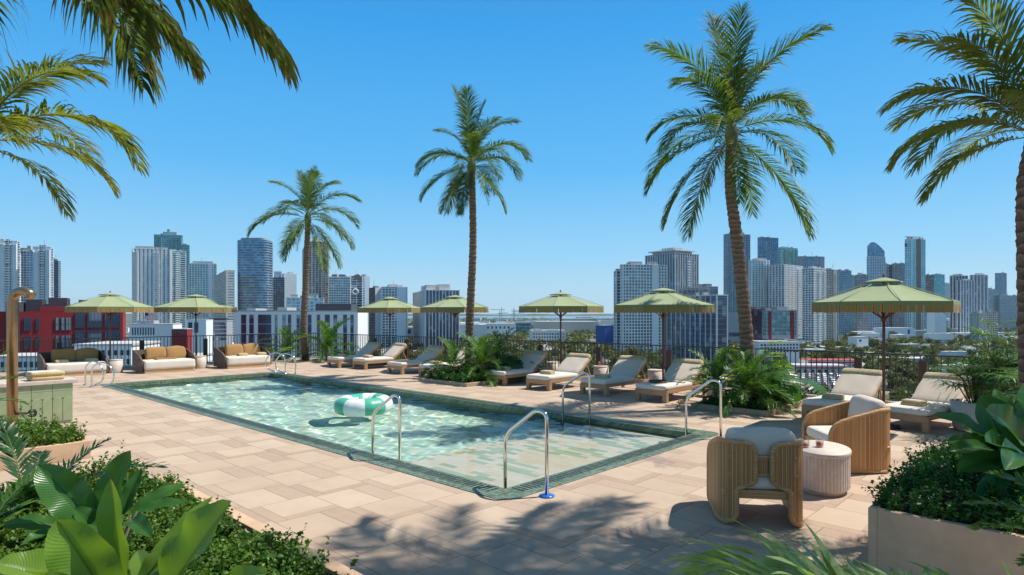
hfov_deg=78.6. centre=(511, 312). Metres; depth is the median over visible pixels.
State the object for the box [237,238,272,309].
glass tower
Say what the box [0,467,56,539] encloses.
fern palm
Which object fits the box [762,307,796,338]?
apartment block
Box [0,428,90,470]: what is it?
shower planter
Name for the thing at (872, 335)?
building
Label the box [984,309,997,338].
office tower
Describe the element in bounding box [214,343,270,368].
daybed
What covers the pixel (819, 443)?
drink glass
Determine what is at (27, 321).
window
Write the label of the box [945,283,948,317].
office tower
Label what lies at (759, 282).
residential tower
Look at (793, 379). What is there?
split leaf plant
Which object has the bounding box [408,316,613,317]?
bay water
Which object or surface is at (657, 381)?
serving tray
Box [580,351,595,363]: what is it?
tree
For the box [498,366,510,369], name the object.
folded towel
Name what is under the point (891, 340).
tree
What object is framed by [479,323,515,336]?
building
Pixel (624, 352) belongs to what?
tree
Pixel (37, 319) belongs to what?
window
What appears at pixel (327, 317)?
window
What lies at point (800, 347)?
tree
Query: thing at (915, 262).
skyscraper
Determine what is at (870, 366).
tree
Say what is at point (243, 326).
window
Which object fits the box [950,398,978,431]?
plant pot
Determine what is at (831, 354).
tree
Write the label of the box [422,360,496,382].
ground cover
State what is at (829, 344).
tree
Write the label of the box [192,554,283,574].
broadleaf plant
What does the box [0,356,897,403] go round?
terrace kerb
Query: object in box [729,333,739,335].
window
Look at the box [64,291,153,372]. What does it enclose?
parasol
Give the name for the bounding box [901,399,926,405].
folded towel
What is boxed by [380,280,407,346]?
apartment tower
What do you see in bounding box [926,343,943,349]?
tree
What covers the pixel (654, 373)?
drum table
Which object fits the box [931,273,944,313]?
glass tower
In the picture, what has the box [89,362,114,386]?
pool ladder rail
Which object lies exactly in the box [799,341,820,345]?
building
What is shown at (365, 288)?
office building
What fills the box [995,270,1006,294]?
glass tower
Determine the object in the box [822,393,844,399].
folded towel
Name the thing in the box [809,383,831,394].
tree
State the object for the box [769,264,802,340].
residential tower
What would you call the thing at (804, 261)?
office tower
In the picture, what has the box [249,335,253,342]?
window
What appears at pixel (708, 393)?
drum table
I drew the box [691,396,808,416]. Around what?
planter bed
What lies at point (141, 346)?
railing
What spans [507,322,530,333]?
office block
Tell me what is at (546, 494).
pool handrail
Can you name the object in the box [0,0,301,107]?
palm tree
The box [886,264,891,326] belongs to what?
office tower
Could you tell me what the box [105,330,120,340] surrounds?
window
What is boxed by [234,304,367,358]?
white building
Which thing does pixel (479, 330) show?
white building
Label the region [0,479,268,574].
broadleaf plant
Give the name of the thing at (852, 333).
tree
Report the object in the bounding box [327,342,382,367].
sun lounger
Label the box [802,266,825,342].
residential tower
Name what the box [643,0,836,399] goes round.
palm tree
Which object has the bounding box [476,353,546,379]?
split leaf plant
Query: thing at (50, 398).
tiled counter
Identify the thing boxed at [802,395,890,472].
rattan armchair
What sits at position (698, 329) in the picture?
office building
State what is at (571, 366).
sun lounger
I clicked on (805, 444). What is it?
drink glass
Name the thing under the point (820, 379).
car park pavement
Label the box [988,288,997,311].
office tower
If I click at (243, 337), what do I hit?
window
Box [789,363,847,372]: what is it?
shop building
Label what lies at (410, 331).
building
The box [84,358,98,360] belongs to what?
folded towel
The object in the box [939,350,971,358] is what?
building
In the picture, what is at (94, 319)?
window
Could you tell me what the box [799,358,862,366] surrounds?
shop building
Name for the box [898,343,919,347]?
building
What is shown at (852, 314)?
office tower
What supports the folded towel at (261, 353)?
on the daybed at (225, 357)
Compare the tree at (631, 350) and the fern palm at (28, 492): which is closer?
the fern palm at (28, 492)
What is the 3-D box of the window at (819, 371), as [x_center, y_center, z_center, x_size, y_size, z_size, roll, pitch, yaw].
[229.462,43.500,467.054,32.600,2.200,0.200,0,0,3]
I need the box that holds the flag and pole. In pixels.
[144,313,153,319]
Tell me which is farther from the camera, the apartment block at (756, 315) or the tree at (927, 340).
the tree at (927, 340)
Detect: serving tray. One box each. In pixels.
[154,357,176,359]
[649,379,667,382]
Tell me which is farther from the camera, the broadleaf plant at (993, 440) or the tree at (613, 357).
the tree at (613, 357)
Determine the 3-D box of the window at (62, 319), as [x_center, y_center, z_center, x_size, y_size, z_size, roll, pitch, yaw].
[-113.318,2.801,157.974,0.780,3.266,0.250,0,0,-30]
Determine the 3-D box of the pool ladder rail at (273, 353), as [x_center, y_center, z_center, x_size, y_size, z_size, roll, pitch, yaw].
[-7.935,1.810,21.030,0.794,0.981,0.118,0,0,9]
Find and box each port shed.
[533,321,597,333]
[561,318,596,320]
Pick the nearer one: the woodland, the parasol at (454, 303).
the parasol at (454, 303)
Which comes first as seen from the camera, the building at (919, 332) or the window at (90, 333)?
the window at (90, 333)
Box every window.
[24,318,30,330]
[24,336,30,348]
[36,317,38,330]
[36,336,38,348]
[55,317,58,329]
[61,317,64,329]
[61,335,64,347]
[66,318,70,329]
[66,335,70,347]
[75,312,84,327]
[75,330,84,343]
[87,312,101,327]
[87,330,101,342]
[105,312,120,327]
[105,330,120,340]
[213,322,225,324]
[213,326,225,328]
[213,330,225,332]
[241,315,245,323]
[241,324,245,332]
[241,335,245,342]
[249,315,253,323]
[249,324,253,332]
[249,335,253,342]
[258,315,270,323]
[258,324,270,332]
[258,335,270,342]
[258,343,270,347]
[282,315,285,323]
[325,315,329,323]
[333,315,336,323]
[343,324,346,332]
[350,315,353,323]
[350,324,353,332]
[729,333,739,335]
[797,369,841,372]
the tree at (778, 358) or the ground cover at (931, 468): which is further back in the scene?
the tree at (778, 358)
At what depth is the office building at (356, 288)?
842.28 m
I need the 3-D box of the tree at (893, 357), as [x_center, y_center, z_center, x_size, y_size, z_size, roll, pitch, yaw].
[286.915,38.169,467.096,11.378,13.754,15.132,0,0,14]
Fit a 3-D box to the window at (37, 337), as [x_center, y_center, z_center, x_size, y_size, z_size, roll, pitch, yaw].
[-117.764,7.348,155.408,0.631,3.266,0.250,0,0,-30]
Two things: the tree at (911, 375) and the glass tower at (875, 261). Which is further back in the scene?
the glass tower at (875, 261)
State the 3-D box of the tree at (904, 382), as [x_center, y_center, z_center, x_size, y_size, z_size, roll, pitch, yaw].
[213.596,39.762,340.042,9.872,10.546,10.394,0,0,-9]
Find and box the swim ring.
[333,393,392,416]
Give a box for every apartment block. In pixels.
[286,294,323,309]
[751,307,768,339]
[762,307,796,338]
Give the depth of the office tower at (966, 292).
1153.74 m
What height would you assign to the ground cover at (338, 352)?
0.584 m
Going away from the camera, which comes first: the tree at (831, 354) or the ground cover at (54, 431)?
the ground cover at (54, 431)
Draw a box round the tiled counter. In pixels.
[0,376,77,426]
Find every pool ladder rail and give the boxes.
[83,361,103,385]
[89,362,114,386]
[265,352,285,371]
[275,353,296,373]
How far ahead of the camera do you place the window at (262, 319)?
230.98 m
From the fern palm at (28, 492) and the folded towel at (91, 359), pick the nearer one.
the fern palm at (28, 492)
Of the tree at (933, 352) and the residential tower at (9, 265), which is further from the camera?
the residential tower at (9, 265)
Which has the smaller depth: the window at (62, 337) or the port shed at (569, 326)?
the window at (62, 337)
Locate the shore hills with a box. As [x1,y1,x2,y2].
[126,313,613,315]
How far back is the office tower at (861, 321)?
1253.15 m
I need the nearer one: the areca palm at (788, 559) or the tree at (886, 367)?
the areca palm at (788, 559)
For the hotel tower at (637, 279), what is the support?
on the ground at (129, 321)
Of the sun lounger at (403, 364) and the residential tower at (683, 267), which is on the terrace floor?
the sun lounger at (403, 364)
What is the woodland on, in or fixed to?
on the ground at (129, 321)
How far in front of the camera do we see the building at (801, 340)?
829.51 m
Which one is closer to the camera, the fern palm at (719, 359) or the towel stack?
the towel stack
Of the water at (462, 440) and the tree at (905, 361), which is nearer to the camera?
the water at (462, 440)
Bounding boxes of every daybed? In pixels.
[37,348,108,375]
[132,346,196,373]
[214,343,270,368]
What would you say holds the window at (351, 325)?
in the white building at (255, 321)
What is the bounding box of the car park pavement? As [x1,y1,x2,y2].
[797,374,837,389]
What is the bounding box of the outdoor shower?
[6,287,36,426]
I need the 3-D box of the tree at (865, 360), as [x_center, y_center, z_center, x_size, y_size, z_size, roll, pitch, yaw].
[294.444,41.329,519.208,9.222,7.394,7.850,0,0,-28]
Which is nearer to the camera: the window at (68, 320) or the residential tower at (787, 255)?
the window at (68, 320)
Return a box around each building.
[0,298,125,353]
[0,353,36,371]
[72,341,159,365]
[129,320,182,347]
[172,328,192,351]
[186,319,213,361]
[194,353,211,361]
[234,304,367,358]
[329,274,350,303]
[349,274,361,309]
[361,274,369,340]
[408,326,412,335]
[413,284,459,348]
[460,322,485,339]
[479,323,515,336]
[529,329,565,343]
[596,325,613,345]
[598,320,613,324]
[664,292,727,374]
[679,284,717,295]
[728,312,739,343]
[753,340,799,362]
[788,339,809,341]
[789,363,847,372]
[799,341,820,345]
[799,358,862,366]
[801,348,824,356]
[848,336,868,346]
[860,332,879,338]
[889,334,906,338]
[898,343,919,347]
[900,356,928,362]
[915,330,926,337]
[923,332,953,343]
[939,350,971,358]
[946,332,1014,336]
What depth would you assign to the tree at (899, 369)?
377.45 m
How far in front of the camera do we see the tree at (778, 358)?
498.49 m
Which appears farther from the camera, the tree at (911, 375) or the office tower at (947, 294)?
the office tower at (947, 294)
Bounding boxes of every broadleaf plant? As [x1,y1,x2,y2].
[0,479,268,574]
[3,450,184,544]
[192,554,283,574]
[265,347,292,358]
[697,341,794,397]
[933,383,1023,501]
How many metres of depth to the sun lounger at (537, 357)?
18.05 m
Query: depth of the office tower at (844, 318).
1102.53 m
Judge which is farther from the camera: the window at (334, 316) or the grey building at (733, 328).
the grey building at (733, 328)
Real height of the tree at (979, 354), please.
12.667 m
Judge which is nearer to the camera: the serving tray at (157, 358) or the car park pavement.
the serving tray at (157, 358)
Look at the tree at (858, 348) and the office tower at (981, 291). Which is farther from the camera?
the office tower at (981, 291)
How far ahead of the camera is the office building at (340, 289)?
831.86 m
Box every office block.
[209,318,232,361]
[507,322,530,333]
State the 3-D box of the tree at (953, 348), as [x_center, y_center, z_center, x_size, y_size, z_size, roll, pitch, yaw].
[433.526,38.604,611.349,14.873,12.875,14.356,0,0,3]
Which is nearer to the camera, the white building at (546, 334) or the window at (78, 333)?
the window at (78, 333)
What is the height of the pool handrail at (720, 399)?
1.180 m
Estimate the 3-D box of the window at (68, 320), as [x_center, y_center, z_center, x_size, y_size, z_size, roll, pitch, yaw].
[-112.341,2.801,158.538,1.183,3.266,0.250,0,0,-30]
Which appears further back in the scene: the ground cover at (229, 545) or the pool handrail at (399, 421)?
the pool handrail at (399, 421)
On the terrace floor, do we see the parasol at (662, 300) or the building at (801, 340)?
the parasol at (662, 300)
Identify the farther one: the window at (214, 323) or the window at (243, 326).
the window at (214, 323)
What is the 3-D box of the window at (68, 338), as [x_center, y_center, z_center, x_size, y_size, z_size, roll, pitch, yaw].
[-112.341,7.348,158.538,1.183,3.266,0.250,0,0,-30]
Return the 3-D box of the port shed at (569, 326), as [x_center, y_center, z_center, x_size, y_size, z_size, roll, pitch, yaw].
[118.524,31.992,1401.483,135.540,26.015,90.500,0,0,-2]
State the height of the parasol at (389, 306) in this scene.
2.690 m
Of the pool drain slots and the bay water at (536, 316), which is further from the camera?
the bay water at (536, 316)
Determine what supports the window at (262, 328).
in the white building at (255, 321)
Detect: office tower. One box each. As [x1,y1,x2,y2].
[214,270,234,341]
[273,271,284,309]
[282,272,296,306]
[757,236,777,264]
[798,255,824,267]
[839,269,850,334]
[851,275,854,329]
[855,273,867,330]
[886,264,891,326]
[892,263,904,326]
[926,274,933,328]
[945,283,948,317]
[949,274,967,330]
[957,279,974,331]
[970,273,987,312]
[970,310,987,342]
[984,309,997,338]
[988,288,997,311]
[997,294,1017,331]
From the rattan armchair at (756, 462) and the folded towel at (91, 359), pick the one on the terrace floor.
the rattan armchair at (756, 462)
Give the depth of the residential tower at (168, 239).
1086.06 m
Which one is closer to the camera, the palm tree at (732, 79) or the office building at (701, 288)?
the palm tree at (732, 79)
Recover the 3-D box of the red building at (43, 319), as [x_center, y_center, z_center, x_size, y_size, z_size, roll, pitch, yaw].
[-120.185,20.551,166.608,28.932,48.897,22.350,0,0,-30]
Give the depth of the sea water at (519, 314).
38269.86 m
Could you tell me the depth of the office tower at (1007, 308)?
1505.35 m
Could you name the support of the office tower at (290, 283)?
on the ground at (129, 321)
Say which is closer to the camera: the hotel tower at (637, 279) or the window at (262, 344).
the window at (262, 344)
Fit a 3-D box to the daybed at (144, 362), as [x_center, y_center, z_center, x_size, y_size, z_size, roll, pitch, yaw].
[-11.841,1.576,21.392,1.086,0.848,1.730,0,0,43]
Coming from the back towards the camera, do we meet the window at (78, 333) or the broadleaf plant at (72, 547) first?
the window at (78, 333)
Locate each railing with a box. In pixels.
[0,333,313,371]
[315,333,1014,400]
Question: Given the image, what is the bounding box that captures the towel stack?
[25,370,64,380]
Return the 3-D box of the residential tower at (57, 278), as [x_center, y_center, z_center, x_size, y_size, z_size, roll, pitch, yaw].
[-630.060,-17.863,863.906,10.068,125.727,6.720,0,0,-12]
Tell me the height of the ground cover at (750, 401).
0.437 m
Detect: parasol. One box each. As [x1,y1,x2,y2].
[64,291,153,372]
[154,294,236,355]
[357,295,419,364]
[420,294,488,346]
[519,290,603,363]
[614,286,714,394]
[811,274,960,429]
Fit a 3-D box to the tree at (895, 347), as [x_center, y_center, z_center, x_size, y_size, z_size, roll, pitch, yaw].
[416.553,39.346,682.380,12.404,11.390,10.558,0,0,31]
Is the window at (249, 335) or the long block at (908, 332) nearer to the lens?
the window at (249, 335)
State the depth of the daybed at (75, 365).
20.05 m
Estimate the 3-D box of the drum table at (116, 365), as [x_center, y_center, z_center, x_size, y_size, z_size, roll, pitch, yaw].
[-13.262,1.780,20.920,0.449,0.441,0.449,0,0,0]
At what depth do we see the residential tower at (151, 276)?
887.90 m
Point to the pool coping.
(501, 493)
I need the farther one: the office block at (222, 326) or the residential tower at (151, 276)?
the residential tower at (151, 276)
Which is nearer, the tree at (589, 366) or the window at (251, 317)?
the window at (251, 317)
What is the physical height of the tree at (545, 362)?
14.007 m
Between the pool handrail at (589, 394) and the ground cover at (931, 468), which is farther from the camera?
the pool handrail at (589, 394)
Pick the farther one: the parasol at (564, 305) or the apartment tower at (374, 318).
the apartment tower at (374, 318)
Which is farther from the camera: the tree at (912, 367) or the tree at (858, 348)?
the tree at (858, 348)
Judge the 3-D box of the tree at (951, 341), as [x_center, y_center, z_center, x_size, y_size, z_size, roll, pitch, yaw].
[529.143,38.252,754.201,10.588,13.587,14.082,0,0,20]
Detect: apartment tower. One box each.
[369,286,380,342]
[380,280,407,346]
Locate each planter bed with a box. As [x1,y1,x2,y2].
[418,376,522,386]
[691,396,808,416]
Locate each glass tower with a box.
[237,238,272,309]
[867,242,884,329]
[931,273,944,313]
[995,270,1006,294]
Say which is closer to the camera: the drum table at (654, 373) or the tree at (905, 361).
the drum table at (654, 373)
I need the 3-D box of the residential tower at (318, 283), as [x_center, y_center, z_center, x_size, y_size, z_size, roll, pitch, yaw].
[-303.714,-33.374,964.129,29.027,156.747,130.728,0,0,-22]
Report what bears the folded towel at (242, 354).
on the daybed at (225, 357)
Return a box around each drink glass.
[803,441,809,447]
[815,439,823,445]
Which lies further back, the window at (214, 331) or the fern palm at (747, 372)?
the window at (214, 331)
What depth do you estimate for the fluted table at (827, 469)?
6.79 m
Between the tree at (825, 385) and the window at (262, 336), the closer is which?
the window at (262, 336)
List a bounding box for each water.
[126,313,613,314]
[126,375,681,487]
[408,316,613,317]
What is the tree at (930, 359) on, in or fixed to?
on the ground at (129, 321)
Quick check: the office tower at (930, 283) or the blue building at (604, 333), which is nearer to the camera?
the blue building at (604, 333)
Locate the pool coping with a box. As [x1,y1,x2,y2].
[100,372,718,499]
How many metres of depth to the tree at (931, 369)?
393.72 m
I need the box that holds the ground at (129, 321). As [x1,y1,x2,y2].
[126,316,1017,405]
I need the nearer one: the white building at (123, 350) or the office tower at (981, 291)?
the white building at (123, 350)
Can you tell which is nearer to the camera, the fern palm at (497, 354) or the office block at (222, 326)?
the fern palm at (497, 354)
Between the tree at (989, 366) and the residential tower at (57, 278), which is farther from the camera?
the residential tower at (57, 278)
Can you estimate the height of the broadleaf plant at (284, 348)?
0.574 m
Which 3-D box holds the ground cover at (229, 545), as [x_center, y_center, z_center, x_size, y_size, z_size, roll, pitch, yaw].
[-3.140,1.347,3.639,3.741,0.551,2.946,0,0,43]
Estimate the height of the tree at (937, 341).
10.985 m
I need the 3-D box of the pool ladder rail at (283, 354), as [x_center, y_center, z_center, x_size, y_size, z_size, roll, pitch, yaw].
[-7.425,1.810,20.550,0.794,0.981,0.118,0,0,9]
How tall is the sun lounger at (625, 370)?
0.872 m
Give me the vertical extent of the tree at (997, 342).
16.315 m
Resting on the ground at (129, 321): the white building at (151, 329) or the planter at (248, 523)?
the white building at (151, 329)
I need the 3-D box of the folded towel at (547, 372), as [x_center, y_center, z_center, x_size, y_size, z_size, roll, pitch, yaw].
[0.934,1.561,16.465,0.371,0.097,0.233,0,0,38]
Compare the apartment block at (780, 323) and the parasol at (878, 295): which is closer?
the parasol at (878, 295)
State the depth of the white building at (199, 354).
172.87 m
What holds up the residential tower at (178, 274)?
on the ground at (129, 321)
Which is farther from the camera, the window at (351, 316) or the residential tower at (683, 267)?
the residential tower at (683, 267)
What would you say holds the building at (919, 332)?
on the ground at (129, 321)
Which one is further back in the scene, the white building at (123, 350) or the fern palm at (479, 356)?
the white building at (123, 350)
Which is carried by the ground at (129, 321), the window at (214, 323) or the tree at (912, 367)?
the tree at (912, 367)
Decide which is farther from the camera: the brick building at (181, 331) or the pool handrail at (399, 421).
the brick building at (181, 331)
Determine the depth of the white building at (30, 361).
120.90 m
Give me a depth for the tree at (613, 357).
471.55 m
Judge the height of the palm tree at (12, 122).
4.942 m
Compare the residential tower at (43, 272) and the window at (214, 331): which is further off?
the residential tower at (43, 272)
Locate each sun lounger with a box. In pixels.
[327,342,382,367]
[352,343,408,369]
[387,345,444,374]
[418,347,476,375]
[484,350,547,385]
[526,353,593,390]
[580,355,648,395]
[635,358,705,402]
[802,368,887,418]
[886,372,971,432]
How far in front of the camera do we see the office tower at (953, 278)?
1201.75 m
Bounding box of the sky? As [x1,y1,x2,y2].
[0,0,1023,312]
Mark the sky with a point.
(378, 77)
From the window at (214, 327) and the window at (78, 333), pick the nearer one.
the window at (78, 333)
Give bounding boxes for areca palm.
[664,515,1012,574]
[962,470,1023,566]
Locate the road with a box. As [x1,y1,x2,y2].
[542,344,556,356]
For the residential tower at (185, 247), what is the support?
on the ground at (129, 321)
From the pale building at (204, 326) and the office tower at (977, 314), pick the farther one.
the office tower at (977, 314)
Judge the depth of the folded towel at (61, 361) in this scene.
19.73 m
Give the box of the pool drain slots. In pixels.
[109,373,700,490]
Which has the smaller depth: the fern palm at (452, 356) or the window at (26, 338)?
the fern palm at (452, 356)
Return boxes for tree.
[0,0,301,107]
[0,49,151,222]
[246,164,362,359]
[409,352,418,357]
[414,84,533,366]
[544,359,559,368]
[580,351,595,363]
[585,363,595,374]
[607,354,620,364]
[616,350,631,356]
[627,345,639,355]
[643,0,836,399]
[772,353,788,362]
[799,344,804,352]
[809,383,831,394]
[823,342,836,349]
[824,346,838,350]
[827,349,843,357]
[839,346,850,355]
[848,331,857,335]
[853,346,865,351]
[862,358,871,363]
[863,363,885,371]
[868,337,879,347]
[876,0,1023,390]
[879,342,893,350]
[880,358,892,371]
[885,338,895,342]
[885,370,900,388]
[887,355,904,361]
[889,344,899,350]
[889,364,913,375]
[892,377,913,386]
[897,357,913,364]
[903,371,917,379]
[905,362,917,371]
[922,348,939,354]
[922,356,940,364]
[924,337,935,343]
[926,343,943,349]
[928,365,940,372]
[932,339,942,344]
[934,345,948,351]
[945,339,956,344]
[948,346,961,350]
[973,352,988,361]
[976,360,994,372]
[990,336,1002,344]
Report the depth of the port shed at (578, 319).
1797.99 m
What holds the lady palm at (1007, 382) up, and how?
on the terrace floor
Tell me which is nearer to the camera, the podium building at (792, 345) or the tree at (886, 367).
the tree at (886, 367)
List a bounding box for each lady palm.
[928,355,1015,403]
[944,314,1017,406]
[969,367,1018,409]
[971,353,1017,406]
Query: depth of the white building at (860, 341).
757.03 m
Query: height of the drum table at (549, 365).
0.421 m
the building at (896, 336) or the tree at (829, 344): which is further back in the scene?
the building at (896, 336)
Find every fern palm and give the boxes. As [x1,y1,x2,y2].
[0,351,27,434]
[0,417,169,511]
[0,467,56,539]
[258,325,314,360]
[284,317,359,361]
[419,334,480,379]
[447,333,518,386]
[455,327,528,371]
[676,349,757,409]
[695,345,799,417]
[725,366,798,418]
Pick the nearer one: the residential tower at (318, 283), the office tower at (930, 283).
the residential tower at (318, 283)
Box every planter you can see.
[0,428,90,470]
[11,475,362,574]
[868,467,1023,574]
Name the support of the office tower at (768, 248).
on the ground at (129, 321)
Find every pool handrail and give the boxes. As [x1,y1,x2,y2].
[371,394,400,459]
[503,409,554,497]
[562,372,590,423]
[685,379,721,436]
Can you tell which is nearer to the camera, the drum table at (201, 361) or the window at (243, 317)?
the drum table at (201, 361)
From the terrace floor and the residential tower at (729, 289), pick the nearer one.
the terrace floor
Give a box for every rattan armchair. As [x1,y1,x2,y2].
[707,427,803,526]
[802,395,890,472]
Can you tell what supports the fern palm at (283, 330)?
on the terrace floor
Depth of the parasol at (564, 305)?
17.86 m
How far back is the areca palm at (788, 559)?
2.43 m
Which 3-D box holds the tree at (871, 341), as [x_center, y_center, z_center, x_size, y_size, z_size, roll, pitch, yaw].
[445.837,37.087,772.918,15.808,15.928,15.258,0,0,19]
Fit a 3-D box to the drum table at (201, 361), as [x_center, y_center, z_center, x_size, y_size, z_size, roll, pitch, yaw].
[-11.283,1.780,22.613,0.449,0.441,0.449,0,0,0]
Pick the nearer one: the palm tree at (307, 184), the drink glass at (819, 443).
the drink glass at (819, 443)
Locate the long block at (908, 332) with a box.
[873,327,914,338]
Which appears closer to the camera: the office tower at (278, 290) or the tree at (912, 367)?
the tree at (912, 367)
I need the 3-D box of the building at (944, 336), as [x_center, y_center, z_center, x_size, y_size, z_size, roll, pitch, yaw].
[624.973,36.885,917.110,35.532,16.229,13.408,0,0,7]
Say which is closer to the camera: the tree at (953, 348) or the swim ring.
the swim ring
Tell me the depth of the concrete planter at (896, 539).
4.38 m
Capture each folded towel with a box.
[54,359,68,362]
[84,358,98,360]
[236,353,247,355]
[255,352,266,354]
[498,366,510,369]
[540,370,554,373]
[594,374,610,377]
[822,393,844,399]
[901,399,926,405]
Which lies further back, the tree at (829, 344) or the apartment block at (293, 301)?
the tree at (829, 344)
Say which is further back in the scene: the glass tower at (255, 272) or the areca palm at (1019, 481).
the glass tower at (255, 272)
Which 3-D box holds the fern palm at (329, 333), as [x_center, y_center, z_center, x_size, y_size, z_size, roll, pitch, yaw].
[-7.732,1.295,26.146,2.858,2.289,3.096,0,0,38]
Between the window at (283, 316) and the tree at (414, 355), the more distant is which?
the tree at (414, 355)
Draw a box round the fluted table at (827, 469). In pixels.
[803,440,851,496]
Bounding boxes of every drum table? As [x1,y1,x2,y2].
[108,359,122,372]
[196,356,206,368]
[547,361,557,370]
[593,365,608,375]
[648,369,661,379]
[706,376,727,396]
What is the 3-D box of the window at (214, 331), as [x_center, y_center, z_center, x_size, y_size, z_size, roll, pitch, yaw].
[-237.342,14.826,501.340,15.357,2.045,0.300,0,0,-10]
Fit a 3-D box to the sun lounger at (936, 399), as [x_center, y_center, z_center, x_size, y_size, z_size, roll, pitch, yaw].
[7.490,1.564,11.265,1.971,0.872,0.805,0,0,-34]
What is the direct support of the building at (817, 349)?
on the ground at (129, 321)
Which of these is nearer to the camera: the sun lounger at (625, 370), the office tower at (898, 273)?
the sun lounger at (625, 370)
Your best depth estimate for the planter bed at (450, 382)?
17.52 m
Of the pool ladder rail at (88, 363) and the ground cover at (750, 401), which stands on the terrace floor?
the pool ladder rail at (88, 363)
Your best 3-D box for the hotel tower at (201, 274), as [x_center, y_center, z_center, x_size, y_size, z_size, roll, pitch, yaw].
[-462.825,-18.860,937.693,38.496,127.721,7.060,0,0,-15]
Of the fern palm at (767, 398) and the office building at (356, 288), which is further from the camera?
the office building at (356, 288)
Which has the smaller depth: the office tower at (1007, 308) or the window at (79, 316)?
the window at (79, 316)
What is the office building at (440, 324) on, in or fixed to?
on the ground at (129, 321)
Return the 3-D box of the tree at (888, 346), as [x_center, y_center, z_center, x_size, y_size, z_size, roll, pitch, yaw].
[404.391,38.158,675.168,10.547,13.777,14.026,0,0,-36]
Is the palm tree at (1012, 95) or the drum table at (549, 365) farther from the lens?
the drum table at (549, 365)
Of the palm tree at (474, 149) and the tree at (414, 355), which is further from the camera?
the tree at (414, 355)
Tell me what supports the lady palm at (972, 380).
in the plant pot at (960, 405)
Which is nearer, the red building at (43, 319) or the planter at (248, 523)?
the planter at (248, 523)
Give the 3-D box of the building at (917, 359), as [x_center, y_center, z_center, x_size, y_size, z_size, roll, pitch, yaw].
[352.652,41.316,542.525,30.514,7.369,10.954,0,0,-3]
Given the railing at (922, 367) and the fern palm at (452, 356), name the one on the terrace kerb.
the railing at (922, 367)
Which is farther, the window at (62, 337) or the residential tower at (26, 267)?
the residential tower at (26, 267)
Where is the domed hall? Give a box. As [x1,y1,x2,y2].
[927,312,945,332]
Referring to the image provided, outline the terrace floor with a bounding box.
[0,358,968,574]
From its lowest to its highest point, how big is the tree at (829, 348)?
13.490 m
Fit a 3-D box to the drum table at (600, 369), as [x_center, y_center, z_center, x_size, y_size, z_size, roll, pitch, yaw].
[2.586,1.770,18.195,0.449,0.461,0.449,0,0,0]
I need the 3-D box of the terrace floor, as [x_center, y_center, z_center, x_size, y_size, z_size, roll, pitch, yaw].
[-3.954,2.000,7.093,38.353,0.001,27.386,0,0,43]
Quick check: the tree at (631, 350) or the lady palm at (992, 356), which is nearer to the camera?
the lady palm at (992, 356)
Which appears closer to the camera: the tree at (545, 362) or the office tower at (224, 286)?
the tree at (545, 362)
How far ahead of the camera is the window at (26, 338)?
154.28 m
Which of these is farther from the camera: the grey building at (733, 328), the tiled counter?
the grey building at (733, 328)
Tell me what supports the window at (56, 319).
in the red building at (43, 319)
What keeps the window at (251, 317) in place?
in the white building at (255, 321)
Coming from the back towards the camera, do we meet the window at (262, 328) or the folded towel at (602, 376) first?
the window at (262, 328)
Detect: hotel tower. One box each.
[188,261,217,318]
[614,269,619,349]
[620,261,667,351]
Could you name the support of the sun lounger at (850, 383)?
on the terrace floor
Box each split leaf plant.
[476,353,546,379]
[734,359,828,404]
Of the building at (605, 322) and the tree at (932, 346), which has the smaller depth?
the tree at (932, 346)
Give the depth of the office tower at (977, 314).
905.02 m
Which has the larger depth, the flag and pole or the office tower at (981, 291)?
the office tower at (981, 291)
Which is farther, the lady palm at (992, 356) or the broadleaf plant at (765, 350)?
the broadleaf plant at (765, 350)
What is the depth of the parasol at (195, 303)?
22.75 m
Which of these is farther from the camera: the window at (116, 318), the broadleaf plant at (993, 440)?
the window at (116, 318)
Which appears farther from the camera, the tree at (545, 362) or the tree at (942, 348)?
the tree at (942, 348)
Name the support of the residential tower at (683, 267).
on the ground at (129, 321)
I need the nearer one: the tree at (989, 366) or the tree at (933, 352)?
the tree at (989, 366)
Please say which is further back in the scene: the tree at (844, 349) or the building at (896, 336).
the building at (896, 336)
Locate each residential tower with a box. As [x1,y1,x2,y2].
[0,239,19,310]
[20,244,32,302]
[33,240,53,303]
[54,258,60,297]
[132,246,171,323]
[154,229,182,250]
[171,249,185,327]
[181,244,189,318]
[302,239,328,303]
[645,247,698,293]
[723,232,749,311]
[749,258,769,308]
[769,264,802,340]
[778,246,797,265]
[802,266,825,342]
[825,268,838,340]
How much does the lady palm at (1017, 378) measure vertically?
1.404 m
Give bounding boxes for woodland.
[368,317,1017,401]
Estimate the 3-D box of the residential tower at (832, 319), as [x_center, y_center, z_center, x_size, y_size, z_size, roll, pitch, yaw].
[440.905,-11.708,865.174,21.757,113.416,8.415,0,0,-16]
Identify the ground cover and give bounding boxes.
[0,402,87,449]
[0,439,360,574]
[336,349,403,358]
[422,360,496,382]
[702,387,807,409]
[861,435,1023,534]
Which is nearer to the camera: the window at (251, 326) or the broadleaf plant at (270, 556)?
the broadleaf plant at (270, 556)
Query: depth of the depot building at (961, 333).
1119.61 m

